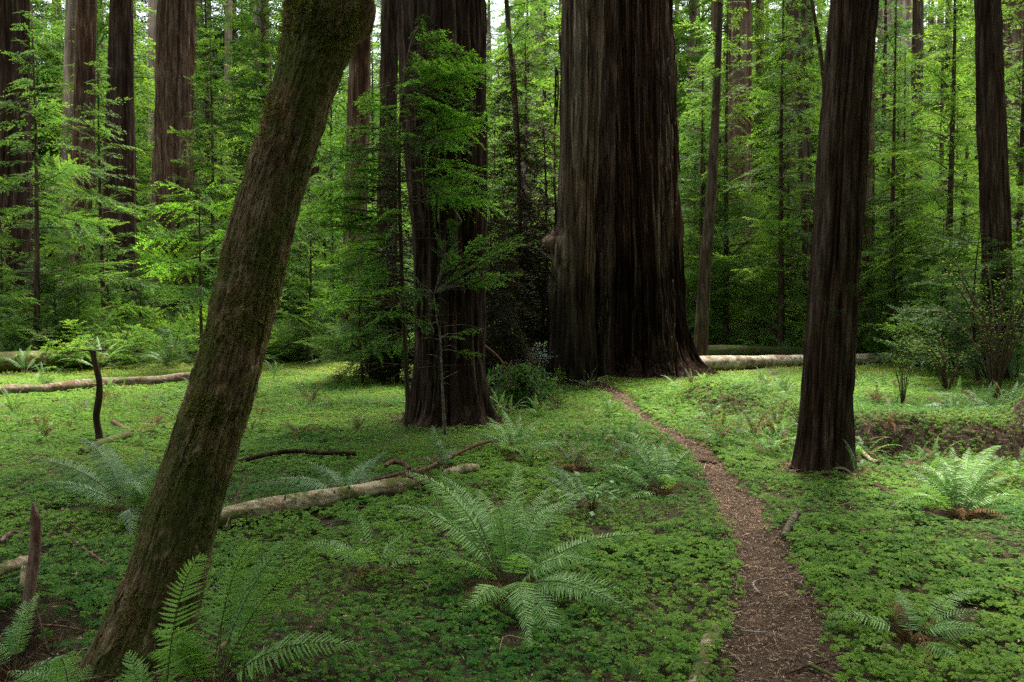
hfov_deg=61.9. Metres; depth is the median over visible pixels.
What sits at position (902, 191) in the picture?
young conifer
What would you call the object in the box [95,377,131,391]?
sword fern
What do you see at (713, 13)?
redwood tree
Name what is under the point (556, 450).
sword fern
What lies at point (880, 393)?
sword fern
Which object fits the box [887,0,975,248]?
young conifer
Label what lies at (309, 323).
young conifer
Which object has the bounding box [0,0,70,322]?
redwood tree
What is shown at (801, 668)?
twig
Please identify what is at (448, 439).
sword fern
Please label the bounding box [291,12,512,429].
conifer sapling
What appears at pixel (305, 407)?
sword fern
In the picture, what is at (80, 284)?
young conifer
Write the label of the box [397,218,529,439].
lichen sapling
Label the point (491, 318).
withered conifer
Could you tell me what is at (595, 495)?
leafy shrub
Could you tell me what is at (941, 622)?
sword fern
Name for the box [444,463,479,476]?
fallen log
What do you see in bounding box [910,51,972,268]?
thin tree
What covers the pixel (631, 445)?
sword fern
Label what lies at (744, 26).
redwood tree
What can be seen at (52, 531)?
twig
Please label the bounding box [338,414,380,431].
sword fern
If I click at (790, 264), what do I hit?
young conifer
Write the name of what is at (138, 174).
young conifer
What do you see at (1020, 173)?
young conifer
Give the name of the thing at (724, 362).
fallen log
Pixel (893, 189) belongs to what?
young conifer
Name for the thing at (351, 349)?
shade conifer
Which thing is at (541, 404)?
sword fern
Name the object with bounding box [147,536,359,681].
sword fern
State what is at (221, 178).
young conifer
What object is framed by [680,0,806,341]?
young conifer
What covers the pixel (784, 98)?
young conifer
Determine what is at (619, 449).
sword fern
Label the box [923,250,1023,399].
leafy shrub
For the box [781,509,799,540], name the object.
mossy stick
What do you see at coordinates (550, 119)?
young conifer
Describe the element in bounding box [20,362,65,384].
sword fern
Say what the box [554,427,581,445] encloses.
sword fern
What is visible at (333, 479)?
sword fern
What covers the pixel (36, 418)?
sword fern
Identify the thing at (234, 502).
twig
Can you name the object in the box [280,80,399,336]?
young conifer
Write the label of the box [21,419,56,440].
sword fern
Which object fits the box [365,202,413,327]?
young conifer
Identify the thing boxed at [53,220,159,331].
young conifer
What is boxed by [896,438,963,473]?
sword fern
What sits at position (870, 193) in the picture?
redwood tree
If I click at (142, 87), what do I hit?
young conifer
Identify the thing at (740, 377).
sword fern
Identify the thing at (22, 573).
broken wood
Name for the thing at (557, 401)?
sword fern
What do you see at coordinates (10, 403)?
sword fern
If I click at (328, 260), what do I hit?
young conifer
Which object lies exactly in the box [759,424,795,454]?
sword fern
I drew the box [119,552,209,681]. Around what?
sword fern
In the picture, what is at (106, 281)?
young conifer
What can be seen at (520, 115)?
young conifer
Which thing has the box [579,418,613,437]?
sword fern
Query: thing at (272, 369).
sword fern
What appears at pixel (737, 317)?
young conifer
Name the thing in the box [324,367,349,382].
sword fern
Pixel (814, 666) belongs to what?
twig
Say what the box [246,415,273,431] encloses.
sword fern
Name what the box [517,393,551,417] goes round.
sword fern
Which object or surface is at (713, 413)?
sword fern
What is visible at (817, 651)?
twig
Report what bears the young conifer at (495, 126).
on the ground
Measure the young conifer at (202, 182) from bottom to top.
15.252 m
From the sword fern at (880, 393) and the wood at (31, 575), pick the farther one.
the sword fern at (880, 393)
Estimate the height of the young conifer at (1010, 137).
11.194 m
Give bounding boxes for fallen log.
[0,351,104,372]
[0,372,189,395]
[218,454,441,529]
[267,349,363,360]
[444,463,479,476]
[700,353,933,370]
[708,345,803,355]
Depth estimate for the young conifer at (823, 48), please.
47.55 m
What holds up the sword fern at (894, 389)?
on the ground
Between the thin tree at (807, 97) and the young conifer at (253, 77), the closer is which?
the thin tree at (807, 97)
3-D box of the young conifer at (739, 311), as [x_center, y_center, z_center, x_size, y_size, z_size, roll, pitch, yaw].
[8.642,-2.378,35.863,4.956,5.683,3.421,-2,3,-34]
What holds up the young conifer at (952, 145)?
on the ground
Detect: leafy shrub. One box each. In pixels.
[485,345,568,410]
[515,342,552,377]
[553,368,569,388]
[555,471,622,516]
[766,393,798,421]
[874,326,1015,390]
[882,337,934,403]
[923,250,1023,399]
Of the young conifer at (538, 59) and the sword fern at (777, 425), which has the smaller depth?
the sword fern at (777, 425)
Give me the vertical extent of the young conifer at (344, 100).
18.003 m
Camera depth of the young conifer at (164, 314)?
33.78 m
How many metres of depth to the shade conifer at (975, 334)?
17.91 m
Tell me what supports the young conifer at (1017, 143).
on the ground
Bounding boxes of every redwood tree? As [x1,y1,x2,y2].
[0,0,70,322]
[57,0,76,320]
[68,0,96,318]
[102,0,156,325]
[147,0,157,232]
[150,0,195,321]
[223,0,272,184]
[246,0,302,314]
[250,0,269,122]
[278,0,370,360]
[306,0,381,316]
[369,0,397,376]
[396,0,502,429]
[530,0,542,249]
[710,0,720,293]
[722,0,764,339]
[755,0,780,301]
[781,0,818,315]
[807,1,815,187]
[857,40,876,353]
[877,0,929,267]
[910,0,923,297]
[926,0,1015,379]
[940,0,1023,291]
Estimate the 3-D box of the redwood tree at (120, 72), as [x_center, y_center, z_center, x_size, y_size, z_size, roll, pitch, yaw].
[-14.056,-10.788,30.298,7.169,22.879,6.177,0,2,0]
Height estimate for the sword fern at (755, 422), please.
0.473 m
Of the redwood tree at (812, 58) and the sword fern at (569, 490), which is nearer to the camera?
the sword fern at (569, 490)
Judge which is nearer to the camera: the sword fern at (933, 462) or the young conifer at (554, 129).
the sword fern at (933, 462)
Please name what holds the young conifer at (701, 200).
on the ground
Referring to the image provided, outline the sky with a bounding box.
[34,0,967,112]
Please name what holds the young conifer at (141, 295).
on the ground
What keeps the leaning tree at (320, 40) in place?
on the ground
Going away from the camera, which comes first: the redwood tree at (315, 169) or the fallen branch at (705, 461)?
the fallen branch at (705, 461)
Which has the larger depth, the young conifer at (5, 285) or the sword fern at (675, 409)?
the young conifer at (5, 285)
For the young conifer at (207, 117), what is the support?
on the ground
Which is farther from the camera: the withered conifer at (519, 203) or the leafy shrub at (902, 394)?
the withered conifer at (519, 203)
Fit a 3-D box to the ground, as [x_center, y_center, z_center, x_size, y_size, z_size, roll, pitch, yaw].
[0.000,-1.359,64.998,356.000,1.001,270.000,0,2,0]
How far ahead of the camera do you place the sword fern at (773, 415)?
10.70 m
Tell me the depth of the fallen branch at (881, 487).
7.28 m
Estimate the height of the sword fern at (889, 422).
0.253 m
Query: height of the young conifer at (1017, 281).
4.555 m
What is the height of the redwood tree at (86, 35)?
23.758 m
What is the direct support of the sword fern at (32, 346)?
on the ground
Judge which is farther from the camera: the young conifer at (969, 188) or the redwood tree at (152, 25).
the redwood tree at (152, 25)
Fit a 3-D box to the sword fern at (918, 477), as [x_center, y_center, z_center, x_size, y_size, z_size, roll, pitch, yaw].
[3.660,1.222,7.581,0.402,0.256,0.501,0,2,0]
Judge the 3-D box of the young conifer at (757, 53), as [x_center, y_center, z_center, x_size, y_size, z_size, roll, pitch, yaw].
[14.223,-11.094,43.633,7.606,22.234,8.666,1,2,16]
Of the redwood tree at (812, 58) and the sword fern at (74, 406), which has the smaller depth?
the sword fern at (74, 406)
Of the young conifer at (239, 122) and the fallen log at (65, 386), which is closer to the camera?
the fallen log at (65, 386)
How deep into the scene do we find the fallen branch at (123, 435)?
9.72 m
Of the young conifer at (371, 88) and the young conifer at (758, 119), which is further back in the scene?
the young conifer at (758, 119)
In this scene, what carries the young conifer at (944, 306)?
on the ground
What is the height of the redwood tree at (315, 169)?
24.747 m
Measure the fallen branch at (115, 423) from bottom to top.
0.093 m
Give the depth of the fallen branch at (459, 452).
8.38 m
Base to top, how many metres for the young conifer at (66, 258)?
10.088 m
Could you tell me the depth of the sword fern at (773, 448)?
9.20 m
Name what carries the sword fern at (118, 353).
on the ground
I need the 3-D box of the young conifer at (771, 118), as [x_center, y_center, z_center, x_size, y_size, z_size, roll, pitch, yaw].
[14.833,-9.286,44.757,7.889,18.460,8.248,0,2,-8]
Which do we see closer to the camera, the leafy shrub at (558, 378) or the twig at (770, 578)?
the twig at (770, 578)
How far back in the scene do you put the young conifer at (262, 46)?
43.45 m
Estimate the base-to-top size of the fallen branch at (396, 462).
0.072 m
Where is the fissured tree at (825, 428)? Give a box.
[789,0,878,477]
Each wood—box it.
[0,555,27,575]
[19,565,26,590]
[21,503,41,612]
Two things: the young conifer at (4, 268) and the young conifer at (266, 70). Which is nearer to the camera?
the young conifer at (4, 268)
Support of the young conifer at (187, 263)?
on the ground
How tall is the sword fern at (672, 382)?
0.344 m
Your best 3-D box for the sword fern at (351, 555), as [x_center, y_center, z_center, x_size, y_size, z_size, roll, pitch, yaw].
[-0.813,1.213,5.023,0.782,0.453,0.702,-1,2,-18]
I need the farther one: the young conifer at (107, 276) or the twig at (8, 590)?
the young conifer at (107, 276)
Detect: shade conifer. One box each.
[295,250,413,379]
[872,228,1023,385]
[876,225,1023,368]
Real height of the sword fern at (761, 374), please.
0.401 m
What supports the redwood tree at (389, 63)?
on the ground
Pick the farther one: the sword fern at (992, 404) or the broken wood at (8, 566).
the sword fern at (992, 404)
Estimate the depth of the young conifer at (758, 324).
30.97 m
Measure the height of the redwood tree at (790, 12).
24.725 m
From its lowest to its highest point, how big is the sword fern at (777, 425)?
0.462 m
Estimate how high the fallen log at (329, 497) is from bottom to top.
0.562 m
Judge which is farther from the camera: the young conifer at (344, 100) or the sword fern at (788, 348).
the young conifer at (344, 100)
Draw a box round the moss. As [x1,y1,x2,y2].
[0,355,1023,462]
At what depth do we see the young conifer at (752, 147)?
57.34 m
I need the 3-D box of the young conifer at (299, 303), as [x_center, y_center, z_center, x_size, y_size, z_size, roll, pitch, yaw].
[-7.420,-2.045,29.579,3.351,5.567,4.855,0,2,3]
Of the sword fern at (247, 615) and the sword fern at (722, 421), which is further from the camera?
the sword fern at (722, 421)
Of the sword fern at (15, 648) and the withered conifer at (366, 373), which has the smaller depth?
the sword fern at (15, 648)
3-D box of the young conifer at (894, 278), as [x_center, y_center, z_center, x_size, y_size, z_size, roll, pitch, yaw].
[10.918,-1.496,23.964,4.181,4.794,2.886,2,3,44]
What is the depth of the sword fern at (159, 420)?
10.72 m
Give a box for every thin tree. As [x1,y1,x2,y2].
[486,0,558,339]
[675,0,761,355]
[748,0,827,128]
[753,0,824,346]
[760,0,827,253]
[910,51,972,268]
[920,128,979,274]
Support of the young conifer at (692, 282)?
on the ground
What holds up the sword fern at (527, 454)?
on the ground
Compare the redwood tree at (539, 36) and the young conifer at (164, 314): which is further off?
the redwood tree at (539, 36)
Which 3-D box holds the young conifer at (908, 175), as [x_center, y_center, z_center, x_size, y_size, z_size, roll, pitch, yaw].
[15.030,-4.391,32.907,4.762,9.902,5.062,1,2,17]
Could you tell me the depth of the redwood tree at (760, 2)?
49.20 m
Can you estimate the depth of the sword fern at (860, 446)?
8.99 m
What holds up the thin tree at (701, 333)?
on the ground
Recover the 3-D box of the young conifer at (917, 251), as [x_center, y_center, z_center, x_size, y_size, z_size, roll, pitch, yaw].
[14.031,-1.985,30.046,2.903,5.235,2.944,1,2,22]
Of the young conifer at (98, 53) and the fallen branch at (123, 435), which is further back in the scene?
the young conifer at (98, 53)
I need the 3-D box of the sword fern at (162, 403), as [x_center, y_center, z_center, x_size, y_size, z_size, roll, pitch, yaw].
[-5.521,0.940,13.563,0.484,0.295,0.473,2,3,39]
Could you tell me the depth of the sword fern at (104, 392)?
14.77 m
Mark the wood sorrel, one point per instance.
(982, 583)
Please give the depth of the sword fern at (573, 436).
10.14 m
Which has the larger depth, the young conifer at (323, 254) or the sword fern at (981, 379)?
the young conifer at (323, 254)
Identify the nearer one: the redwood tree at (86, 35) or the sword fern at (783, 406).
the sword fern at (783, 406)
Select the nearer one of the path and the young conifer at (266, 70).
the path
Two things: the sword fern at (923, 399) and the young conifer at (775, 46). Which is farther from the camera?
the young conifer at (775, 46)
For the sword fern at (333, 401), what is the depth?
13.22 m
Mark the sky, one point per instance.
(499, 2)
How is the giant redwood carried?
on the ground
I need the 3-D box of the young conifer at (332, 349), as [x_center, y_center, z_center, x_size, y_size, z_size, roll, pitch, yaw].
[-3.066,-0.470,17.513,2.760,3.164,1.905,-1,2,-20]
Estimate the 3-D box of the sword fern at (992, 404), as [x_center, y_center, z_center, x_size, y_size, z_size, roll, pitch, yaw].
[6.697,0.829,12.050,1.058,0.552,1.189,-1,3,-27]
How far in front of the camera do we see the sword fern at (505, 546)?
4.84 m
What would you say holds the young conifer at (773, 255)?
on the ground
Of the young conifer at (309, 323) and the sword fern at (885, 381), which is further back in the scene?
the young conifer at (309, 323)
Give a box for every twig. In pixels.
[0,530,29,543]
[4,586,52,592]
[11,585,62,655]
[37,624,89,631]
[45,521,85,543]
[61,531,110,565]
[190,635,233,675]
[224,475,250,529]
[257,566,355,664]
[292,648,380,668]
[323,520,364,525]
[740,630,767,632]
[752,578,800,593]
[785,658,841,674]
[808,663,833,676]
[810,602,842,610]
[813,646,830,662]
[1003,585,1023,593]
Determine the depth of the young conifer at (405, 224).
40.78 m
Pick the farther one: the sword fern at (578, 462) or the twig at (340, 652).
the sword fern at (578, 462)
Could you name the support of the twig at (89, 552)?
on the ground
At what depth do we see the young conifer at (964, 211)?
26.33 m
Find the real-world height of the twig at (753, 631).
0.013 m
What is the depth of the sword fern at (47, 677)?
3.28 m
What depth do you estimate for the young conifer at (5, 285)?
27.87 m
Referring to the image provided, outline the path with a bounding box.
[603,388,856,681]
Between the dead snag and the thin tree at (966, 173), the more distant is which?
the thin tree at (966, 173)
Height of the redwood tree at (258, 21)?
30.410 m
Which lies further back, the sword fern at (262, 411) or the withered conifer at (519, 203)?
the withered conifer at (519, 203)
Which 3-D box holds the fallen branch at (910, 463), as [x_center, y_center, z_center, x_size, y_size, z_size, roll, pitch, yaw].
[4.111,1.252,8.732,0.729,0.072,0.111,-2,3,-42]
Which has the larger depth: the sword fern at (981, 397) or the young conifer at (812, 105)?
the young conifer at (812, 105)
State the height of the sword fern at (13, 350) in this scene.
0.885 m
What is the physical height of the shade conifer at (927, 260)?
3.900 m
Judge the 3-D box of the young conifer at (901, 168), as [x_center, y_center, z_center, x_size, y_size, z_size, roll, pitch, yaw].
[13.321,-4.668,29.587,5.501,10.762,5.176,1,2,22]
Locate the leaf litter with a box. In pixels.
[0,372,1023,681]
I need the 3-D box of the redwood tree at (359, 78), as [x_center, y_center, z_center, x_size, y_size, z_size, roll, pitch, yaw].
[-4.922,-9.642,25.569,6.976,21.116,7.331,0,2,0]
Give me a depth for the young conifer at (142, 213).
33.98 m
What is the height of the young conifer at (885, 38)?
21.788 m
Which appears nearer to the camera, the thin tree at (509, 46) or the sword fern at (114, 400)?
the sword fern at (114, 400)
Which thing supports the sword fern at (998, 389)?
on the ground
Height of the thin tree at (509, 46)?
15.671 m
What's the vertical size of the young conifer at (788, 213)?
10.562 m
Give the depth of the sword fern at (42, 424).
10.20 m
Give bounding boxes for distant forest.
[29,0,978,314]
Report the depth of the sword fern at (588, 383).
16.44 m
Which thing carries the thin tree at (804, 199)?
on the ground
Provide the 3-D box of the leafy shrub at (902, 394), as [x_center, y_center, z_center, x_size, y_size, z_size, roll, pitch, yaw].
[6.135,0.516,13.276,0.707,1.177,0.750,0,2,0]
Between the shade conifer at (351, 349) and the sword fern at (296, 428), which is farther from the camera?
the shade conifer at (351, 349)
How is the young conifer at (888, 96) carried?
on the ground
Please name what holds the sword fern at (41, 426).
on the ground
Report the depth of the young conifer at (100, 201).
25.74 m
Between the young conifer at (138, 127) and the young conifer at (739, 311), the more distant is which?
the young conifer at (138, 127)
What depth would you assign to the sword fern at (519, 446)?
9.12 m
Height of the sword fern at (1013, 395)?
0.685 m
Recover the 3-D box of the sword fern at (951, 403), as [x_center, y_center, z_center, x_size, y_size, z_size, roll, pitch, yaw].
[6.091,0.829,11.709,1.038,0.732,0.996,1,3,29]
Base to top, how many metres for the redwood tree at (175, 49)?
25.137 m
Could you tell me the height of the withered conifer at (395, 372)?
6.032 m
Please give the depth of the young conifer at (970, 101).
44.30 m
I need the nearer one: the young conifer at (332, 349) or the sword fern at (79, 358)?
the young conifer at (332, 349)
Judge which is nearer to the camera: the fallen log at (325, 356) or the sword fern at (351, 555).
the sword fern at (351, 555)
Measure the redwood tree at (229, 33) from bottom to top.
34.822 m
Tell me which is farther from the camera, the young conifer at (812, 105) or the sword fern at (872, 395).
the young conifer at (812, 105)
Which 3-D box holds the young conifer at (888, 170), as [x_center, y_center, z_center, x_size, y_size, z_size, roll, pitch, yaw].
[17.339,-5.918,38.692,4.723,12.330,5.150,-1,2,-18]
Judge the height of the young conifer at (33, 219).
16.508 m
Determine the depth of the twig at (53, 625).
4.11 m
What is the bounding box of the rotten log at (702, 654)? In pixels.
[688,623,721,681]
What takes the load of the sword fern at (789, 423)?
on the ground
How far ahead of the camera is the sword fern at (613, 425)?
9.71 m
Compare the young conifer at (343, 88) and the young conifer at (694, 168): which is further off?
the young conifer at (343, 88)
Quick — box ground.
[0,337,1023,681]
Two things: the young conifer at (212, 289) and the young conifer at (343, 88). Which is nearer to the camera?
the young conifer at (212, 289)
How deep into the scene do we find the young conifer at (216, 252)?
32.48 m
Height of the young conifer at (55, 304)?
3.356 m
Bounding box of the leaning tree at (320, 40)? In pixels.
[76,0,375,681]
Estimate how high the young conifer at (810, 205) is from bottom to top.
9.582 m
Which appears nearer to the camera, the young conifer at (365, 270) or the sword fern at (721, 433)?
the sword fern at (721, 433)
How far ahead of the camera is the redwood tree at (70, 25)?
43.29 m
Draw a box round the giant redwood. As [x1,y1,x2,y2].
[541,0,719,386]
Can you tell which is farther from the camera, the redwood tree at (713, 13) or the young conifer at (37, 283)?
the redwood tree at (713, 13)
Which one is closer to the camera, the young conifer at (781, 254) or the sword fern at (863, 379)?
the sword fern at (863, 379)
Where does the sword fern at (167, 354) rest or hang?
on the ground
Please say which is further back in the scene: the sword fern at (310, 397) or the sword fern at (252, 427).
the sword fern at (310, 397)
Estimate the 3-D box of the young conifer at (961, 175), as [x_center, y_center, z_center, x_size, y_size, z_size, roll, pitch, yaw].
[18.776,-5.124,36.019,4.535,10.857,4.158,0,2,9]
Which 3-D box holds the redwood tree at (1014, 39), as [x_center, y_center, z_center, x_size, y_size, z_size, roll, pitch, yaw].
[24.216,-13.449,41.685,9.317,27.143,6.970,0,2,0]
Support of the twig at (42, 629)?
on the ground
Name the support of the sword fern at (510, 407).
on the ground
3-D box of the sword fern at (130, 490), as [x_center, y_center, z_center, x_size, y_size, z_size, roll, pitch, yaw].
[-3.030,1.101,6.606,1.508,0.577,0.990,1,3,28]
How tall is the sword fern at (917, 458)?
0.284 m
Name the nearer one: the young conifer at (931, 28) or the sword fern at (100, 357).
the sword fern at (100, 357)
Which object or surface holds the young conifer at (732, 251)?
on the ground
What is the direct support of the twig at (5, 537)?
on the wood sorrel
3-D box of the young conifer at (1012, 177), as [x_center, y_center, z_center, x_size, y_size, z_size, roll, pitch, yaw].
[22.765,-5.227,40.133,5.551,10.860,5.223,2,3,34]
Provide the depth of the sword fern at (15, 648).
4.02 m
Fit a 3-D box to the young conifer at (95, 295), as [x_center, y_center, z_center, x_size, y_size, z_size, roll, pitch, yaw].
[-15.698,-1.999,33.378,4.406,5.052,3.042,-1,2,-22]
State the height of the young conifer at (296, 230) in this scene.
10.333 m
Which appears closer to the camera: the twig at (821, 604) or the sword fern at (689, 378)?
the twig at (821, 604)
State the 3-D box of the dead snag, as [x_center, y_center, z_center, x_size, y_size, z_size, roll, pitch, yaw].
[-4.930,0.692,10.012,0.474,1.214,0.386,2,3,36]
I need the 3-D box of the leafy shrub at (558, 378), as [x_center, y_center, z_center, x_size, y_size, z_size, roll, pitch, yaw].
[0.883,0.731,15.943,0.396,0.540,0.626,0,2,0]
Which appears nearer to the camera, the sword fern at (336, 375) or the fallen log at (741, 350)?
the sword fern at (336, 375)
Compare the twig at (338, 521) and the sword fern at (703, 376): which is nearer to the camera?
the twig at (338, 521)
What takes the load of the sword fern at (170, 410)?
on the ground
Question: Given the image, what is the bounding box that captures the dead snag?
[67,349,111,440]
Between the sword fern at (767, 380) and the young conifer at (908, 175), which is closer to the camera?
the sword fern at (767, 380)
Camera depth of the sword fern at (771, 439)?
9.81 m
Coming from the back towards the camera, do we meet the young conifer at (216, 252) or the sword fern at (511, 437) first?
the young conifer at (216, 252)
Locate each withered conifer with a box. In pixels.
[323,227,413,379]
[336,130,413,384]
[485,49,610,381]
[485,192,551,395]
[489,120,609,376]
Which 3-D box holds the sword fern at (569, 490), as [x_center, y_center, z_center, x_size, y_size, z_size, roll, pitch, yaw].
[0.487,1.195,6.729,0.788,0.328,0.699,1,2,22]
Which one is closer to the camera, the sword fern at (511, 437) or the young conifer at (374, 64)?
the sword fern at (511, 437)
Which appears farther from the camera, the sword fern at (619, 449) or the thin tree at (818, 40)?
the thin tree at (818, 40)
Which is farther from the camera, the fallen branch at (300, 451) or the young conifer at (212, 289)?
the young conifer at (212, 289)
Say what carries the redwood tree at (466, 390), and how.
on the ground
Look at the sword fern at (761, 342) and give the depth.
27.42 m
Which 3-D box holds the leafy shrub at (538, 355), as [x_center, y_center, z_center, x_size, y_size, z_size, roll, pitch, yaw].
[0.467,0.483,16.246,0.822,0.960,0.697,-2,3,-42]
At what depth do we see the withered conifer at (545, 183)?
18.94 m
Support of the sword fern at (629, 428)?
on the ground
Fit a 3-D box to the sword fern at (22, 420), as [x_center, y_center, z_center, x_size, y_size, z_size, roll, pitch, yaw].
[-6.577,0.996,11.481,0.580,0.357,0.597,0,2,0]
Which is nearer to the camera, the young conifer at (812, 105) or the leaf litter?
the leaf litter
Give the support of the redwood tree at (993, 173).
on the ground
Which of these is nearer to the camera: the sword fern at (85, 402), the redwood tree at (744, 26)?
the sword fern at (85, 402)
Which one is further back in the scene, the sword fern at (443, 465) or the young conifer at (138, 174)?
the young conifer at (138, 174)
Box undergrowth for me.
[0,296,1023,372]
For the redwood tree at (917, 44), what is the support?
on the ground
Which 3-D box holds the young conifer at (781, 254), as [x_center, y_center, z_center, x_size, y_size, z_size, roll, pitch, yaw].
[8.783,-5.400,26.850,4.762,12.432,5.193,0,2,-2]
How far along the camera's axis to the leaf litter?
5.33 m
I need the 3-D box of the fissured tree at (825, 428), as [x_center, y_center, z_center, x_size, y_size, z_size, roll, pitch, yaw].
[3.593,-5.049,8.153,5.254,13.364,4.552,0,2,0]
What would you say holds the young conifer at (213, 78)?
on the ground
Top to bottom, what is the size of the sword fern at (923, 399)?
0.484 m
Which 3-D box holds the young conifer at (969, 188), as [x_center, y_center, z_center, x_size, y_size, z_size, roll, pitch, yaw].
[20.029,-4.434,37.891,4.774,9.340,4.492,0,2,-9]
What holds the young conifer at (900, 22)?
on the ground
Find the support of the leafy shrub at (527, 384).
on the ground
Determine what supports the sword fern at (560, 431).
on the ground
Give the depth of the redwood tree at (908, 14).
58.22 m
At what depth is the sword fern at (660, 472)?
7.40 m
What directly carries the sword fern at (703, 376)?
on the ground
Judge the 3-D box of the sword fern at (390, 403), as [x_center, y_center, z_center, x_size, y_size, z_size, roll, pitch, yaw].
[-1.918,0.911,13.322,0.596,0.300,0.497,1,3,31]
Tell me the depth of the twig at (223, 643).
3.58 m
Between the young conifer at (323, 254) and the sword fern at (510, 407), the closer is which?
the sword fern at (510, 407)
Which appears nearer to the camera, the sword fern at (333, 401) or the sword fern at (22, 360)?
the sword fern at (333, 401)
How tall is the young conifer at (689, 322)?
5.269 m
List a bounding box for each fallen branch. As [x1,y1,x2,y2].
[78,431,132,454]
[110,420,152,434]
[235,449,355,464]
[373,438,499,480]
[384,459,410,469]
[697,459,716,463]
[862,449,882,464]
[869,482,902,499]
[901,458,924,467]
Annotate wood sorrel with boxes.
[0,371,1023,681]
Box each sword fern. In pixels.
[0,336,27,351]
[0,345,50,373]
[0,386,30,411]
[0,406,45,425]
[0,594,85,681]
[7,654,97,681]
[11,337,59,350]
[14,411,57,437]
[19,413,48,421]
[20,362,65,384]
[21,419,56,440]
[27,438,157,535]
[29,418,56,436]
[56,336,132,370]
[56,343,88,368]
[61,397,90,413]
[65,398,114,411]
[90,384,113,398]
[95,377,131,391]
[103,342,139,364]
[106,387,125,401]
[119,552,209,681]
[133,413,171,431]
[140,333,190,366]
[146,392,175,406]
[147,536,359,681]
[156,400,180,415]
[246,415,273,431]
[249,452,386,490]
[252,401,272,416]
[263,360,293,375]
[271,420,327,439]
[286,402,315,410]
[287,383,328,405]
[301,503,424,591]
[315,386,347,407]
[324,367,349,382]
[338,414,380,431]
[344,393,369,410]
[371,391,404,406]
[391,465,641,646]
[401,425,456,473]
[438,429,464,445]
[461,425,507,444]
[477,409,576,458]
[482,424,527,452]
[492,389,515,414]
[495,395,523,413]
[506,440,543,462]
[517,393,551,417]
[526,398,555,409]
[532,465,620,518]
[538,441,609,475]
[539,415,575,440]
[542,385,577,408]
[544,440,567,458]
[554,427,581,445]
[565,424,582,439]
[569,368,601,388]
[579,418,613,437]
[586,396,631,417]
[595,431,717,500]
[598,414,637,445]
[603,439,653,457]
[608,416,660,442]
[608,429,652,458]
[642,435,677,449]
[653,392,692,418]
[662,375,689,387]
[669,368,696,386]
[684,409,747,447]
[690,403,727,420]
[692,370,708,378]
[704,401,749,431]
[722,405,790,435]
[723,411,754,433]
[726,370,761,385]
[726,420,795,457]
[739,333,776,346]
[751,402,794,431]
[753,403,797,432]
[754,367,772,381]
[756,370,779,388]
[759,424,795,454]
[761,431,785,442]
[765,398,790,412]
[766,367,800,393]
[768,414,797,432]
[771,335,804,350]
[827,588,995,675]
[829,441,887,479]
[855,370,870,384]
[855,436,900,458]
[861,383,897,402]
[865,413,916,433]
[868,386,890,398]
[875,372,891,384]
[875,379,916,399]
[887,445,1017,524]
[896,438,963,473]
[897,443,928,465]
[904,464,934,487]
[905,386,948,409]
[919,376,989,411]
[933,382,1018,409]
[935,456,1020,490]
[966,381,1023,411]
[967,385,997,409]
[969,370,987,385]
[978,449,1023,488]
[991,380,1006,397]
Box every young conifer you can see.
[0,10,141,350]
[0,215,43,340]
[0,261,31,320]
[5,250,97,349]
[25,57,181,329]
[32,0,216,304]
[33,2,150,306]
[33,202,50,249]
[46,0,193,298]
[46,170,99,304]
[46,242,122,357]
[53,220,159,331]
[58,246,159,323]
[73,244,128,322]
[82,166,184,326]
[83,105,179,306]
[93,141,183,317]
[106,244,178,339]
[132,181,276,339]
[137,0,260,317]
[137,221,179,325]
[138,25,243,322]
[147,14,248,283]
[171,91,241,290]
[191,248,307,325]
[193,0,337,294]
[193,1,329,302]
[193,45,254,253]
[193,90,238,313]
[205,1,277,288]
[208,55,336,324]
[236,0,409,292]
[271,181,356,363]
[275,204,339,331]
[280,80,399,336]
[282,124,342,330]
[288,29,411,279]
[294,242,414,383]
[298,197,410,346]
[301,0,412,286]
[313,33,413,301]
[315,214,342,322]
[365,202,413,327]
[397,155,412,292]
[486,27,557,325]
[487,0,560,276]
[487,99,517,304]
[488,0,561,253]
[489,26,557,274]
[514,54,559,247]
[515,60,559,268]
[673,0,766,277]
[678,2,785,293]
[678,41,776,333]
[678,80,757,337]
[678,89,759,331]
[679,128,763,322]
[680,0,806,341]
[683,216,729,334]
[685,234,763,334]
[690,194,767,340]
[711,0,864,344]
[712,227,802,345]
[721,44,770,301]
[722,0,819,315]
[723,0,817,294]
[728,240,805,346]
[732,123,816,321]
[734,87,814,336]
[752,0,826,287]
[752,0,883,315]
[753,19,825,295]
[758,198,802,339]
[768,2,826,253]
[770,0,977,302]
[775,123,886,303]
[803,233,885,343]
[807,0,963,335]
[857,201,954,352]
[859,0,1023,338]
[862,49,974,335]
[874,51,978,316]
[875,0,977,265]
[875,32,937,274]
[875,74,927,303]
[875,97,960,324]
[876,211,980,372]
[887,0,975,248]
[893,209,936,325]
[917,0,1023,355]
[922,135,979,304]
[923,96,979,292]
[923,187,1023,375]
[924,4,978,305]
[928,177,980,329]
[931,44,1023,310]
[959,114,1023,311]
[967,43,1023,309]
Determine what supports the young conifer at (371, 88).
on the ground
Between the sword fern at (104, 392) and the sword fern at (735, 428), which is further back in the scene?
the sword fern at (104, 392)
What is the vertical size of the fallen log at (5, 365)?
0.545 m
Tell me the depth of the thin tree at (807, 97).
30.62 m
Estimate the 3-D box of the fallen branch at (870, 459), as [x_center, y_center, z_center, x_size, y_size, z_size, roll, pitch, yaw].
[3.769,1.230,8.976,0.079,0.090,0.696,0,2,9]
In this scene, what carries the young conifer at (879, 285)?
on the ground

